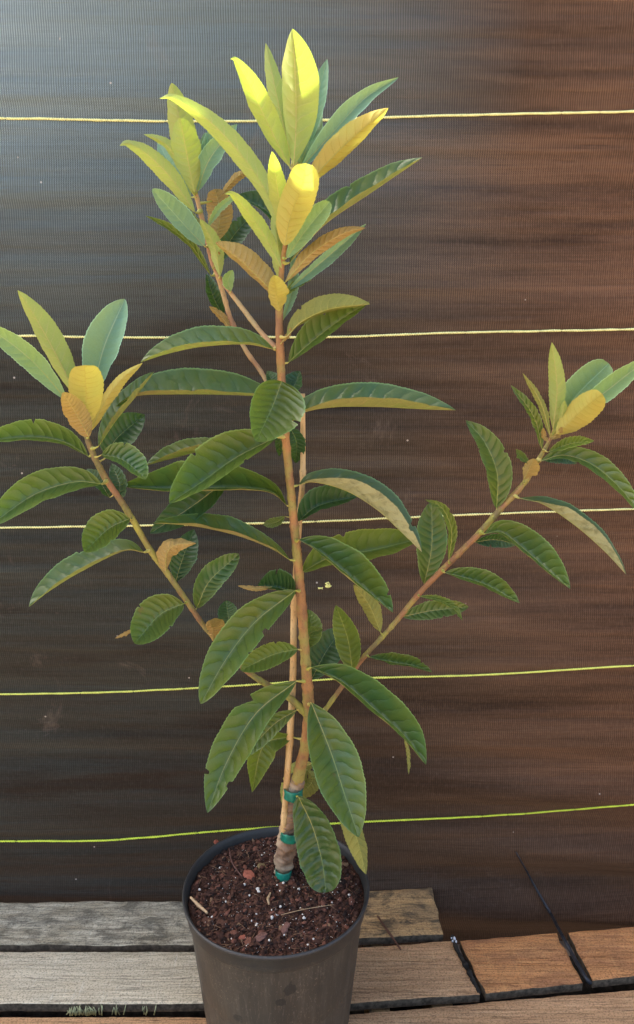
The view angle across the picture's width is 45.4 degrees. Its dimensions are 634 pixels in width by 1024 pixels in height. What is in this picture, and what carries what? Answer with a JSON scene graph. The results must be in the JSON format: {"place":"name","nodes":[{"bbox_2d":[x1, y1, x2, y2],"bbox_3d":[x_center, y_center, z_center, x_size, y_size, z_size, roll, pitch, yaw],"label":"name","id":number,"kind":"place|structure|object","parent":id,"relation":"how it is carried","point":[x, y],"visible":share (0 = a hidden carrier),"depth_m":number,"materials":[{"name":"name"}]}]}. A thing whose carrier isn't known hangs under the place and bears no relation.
{"place":"outdoors","nodes":[
{"label":"outdoors","id":0,"kind":"place"},
{"bbox_2d":[37,941,573,955],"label":"ground","id":1,"kind":"structure","parent":0,"point":[562,944],"depth_m":1.51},
{"bbox_2d":[0,0,633,947],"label":"fabric screen","id":2,"kind":"object","parent":1,"relation":"on","point":[482,262],"visible":0.76,"depth_m":1.28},
{"bbox_2d":[515,852,591,984],"bbox_3d":[0.447,0.739,1.383,0.066,0.128,0.235,-4,14,-17],"label":"black cord","id":3,"kind":"object","parent":2,"relation":"attached to","point":[578,965],"visible":1,"depth_m":1.36,"materials":[{"name":"black rubber"}]},
{"bbox_2d":[0,956,633,1017],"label":"ground cover sheet","id":4,"kind":"object","parent":1,"relation":"on","point":[587,988],"depth_m":1.37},
{"bbox_2d":[0,901,206,1023],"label":"wooden pallet","id":5,"kind":"object","parent":4,"relation":"on","point":[131,956],"visible":0.68,"depth_m":1.31,"materials":[{"name":"grey wood"}]},
{"bbox_2d":[182,827,369,1023],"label":"nursery pot","id":6,"kind":"object","parent":5,"relation":"on","point":[314,986],"visible":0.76,"depth_m":1.07,"materials":[{"name":"plastic"}]},
{"bbox_2d":[188,835,363,955],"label":"potting soil","id":7,"kind":"structure","parent":6,"relation":"in","point":[298,920],"depth_m":1.14,"materials":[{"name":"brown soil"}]},
{"bbox_2d":[190,896,207,913],"bbox_3d":[-0.176,0.584,1.127,0.040,0.009,0.005,13,19,42],"label":"wood splinter","id":8,"kind":"object","parent":7,"relation":"on","point":[198,905],"visible":1,"depth_m":1.12,"materials":[{"name":"wood"}]},
{"bbox_2d":[229,848,241,876],"bbox_3d":[-0.135,0.562,1.219,0.009,0.007,0.074,-6,15,-22],"label":"twig","id":9,"kind":"object","parent":7,"relation":"on","point":[232,863],"visible":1,"depth_m":1.21,"materials":[{"name":"brown wood"}]},
{"bbox_2d":[243,869,254,879],"bbox_3d":[-0.106,0.573,1.192,0.024,0.012,0.014,10,17,36],"label":"bark chip","id":10,"kind":"object","parent":7,"relation":"on","point":[249,874],"visible":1,"depth_m":1.19,"materials":[{"name":"red wood"}]},
{"bbox_2d":[254,932,267,941],"bbox_3d":[-0.080,0.602,1.073,0.018,0.014,0.020,-8,16,-29],"label":"bark chip","id":11,"kind":"object","parent":7,"relation":"on","point":[260,936],"visible":1,"depth_m":1.07,"materials":[{"name":"brown wood"}]},
{"bbox_2d":[198,840,352,951],"bbox_3d":[-0.059,0.581,1.161,0.244,0.013,0.239,3,14,13],"label":"perlite","id":12,"kind":"object","parent":7,"relation":"on","point":[258,890],"visible":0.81,"depth_m":1.14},
{"bbox_2d":[280,922,289,933],"bbox_3d":[-0.045,0.598,1.090,0.015,0.009,0.017,-5,15,-20],"label":"bark chip","id":13,"kind":"object","parent":7,"relation":"on","point":[284,928],"visible":1,"depth_m":1.09,"materials":[{"name":"brown wood"}]},
{"bbox_2d":[280,393,305,834],"bbox_3d":[-0.045,0.213,1.104,0.054,0.765,0.034,9,16,32],"label":"bamboo stake","id":14,"kind":"object","parent":7,"relation":"in","point":[293,671],"visible":0.65,"depth_m":1.09,"materials":[{"name":"beige wood"}]},
{"bbox_2d":[280,832,295,844],"bbox_3d":[-0.043,0.495,1.176,0.031,0.020,0.045,0,14,0],"label":"plant tie","id":15,"kind":"object","parent":14,"relation":"attached to","point":[287,839],"visible":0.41,"depth_m":1.16,"materials":[{"name":"teal plastic"}]},
{"bbox_2d":[284,788,302,802],"bbox_3d":[-0.036,0.421,1.148,0.030,0.020,0.045,0,14,0],"label":"plant tie","id":16,"kind":"object","parent":14,"relation":"attached to","point":[290,797],"visible":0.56,"depth_m":1.13,"materials":[{"name":"teal plastic"}]},
{"bbox_2d":[281,904,333,914],"bbox_3d":[-0.014,0.586,1.120,0.080,0.005,0.003,-4,14,-14],"label":"twig","id":17,"kind":"object","parent":7,"relation":"on","point":[306,908],"visible":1,"depth_m":1.12,"materials":[{"name":"wood"}]},
{"bbox_2d":[0,29,633,892],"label":"loquat sapling","id":18,"kind":"object","parent":7,"relation":"on","point":[286,109],"visible":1,"depth_m":0.97,"materials":[{"name":"green plant"}]},
{"bbox_2d":[275,869,291,881],"bbox_3d":[-0.053,0.569,1.199,0.027,0.025,0.041,0,14,0],"label":"plant tie","id":19,"kind":"object","parent":18,"relation":"attached to","point":[282,877],"visible":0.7,"depth_m":1.18,"materials":[{"name":"teal plastic"}]},
{"bbox_2d":[66,1004,155,1015],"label":"grass","id":20,"kind":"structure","parent":4,"relation":"on","point":[79,1011],"depth_m":1.24,"materials":[{"name":"plant"}]},
{"bbox_2d":[348,888,633,1023],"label":"wooden pallet","id":21,"kind":"object","parent":4,"relation":"on","point":[430,975],"visible":0.77,"depth_m":1.29,"materials":[{"name":"brown wood"}]},
{"bbox_2d":[377,915,400,949],"bbox_3d":[0.129,0.760,1.373,0.005,0.007,0.086,-6,15,-23],"label":"twig","id":22,"kind":"object","parent":21,"relation":"on","point":[389,933],"visible":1,"depth_m":1.37,"materials":[{"name":"brown wood"}]},
{"bbox_2d":[450,935,480,993],"bbox_3d":[0.254,0.779,1.308,0.011,0.018,0.114,-3,14,-13],"label":"black cord","id":23,"kind":"object","parent":21,"relation":"on","point":[465,965],"visible":1,"depth_m":1.30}
]}

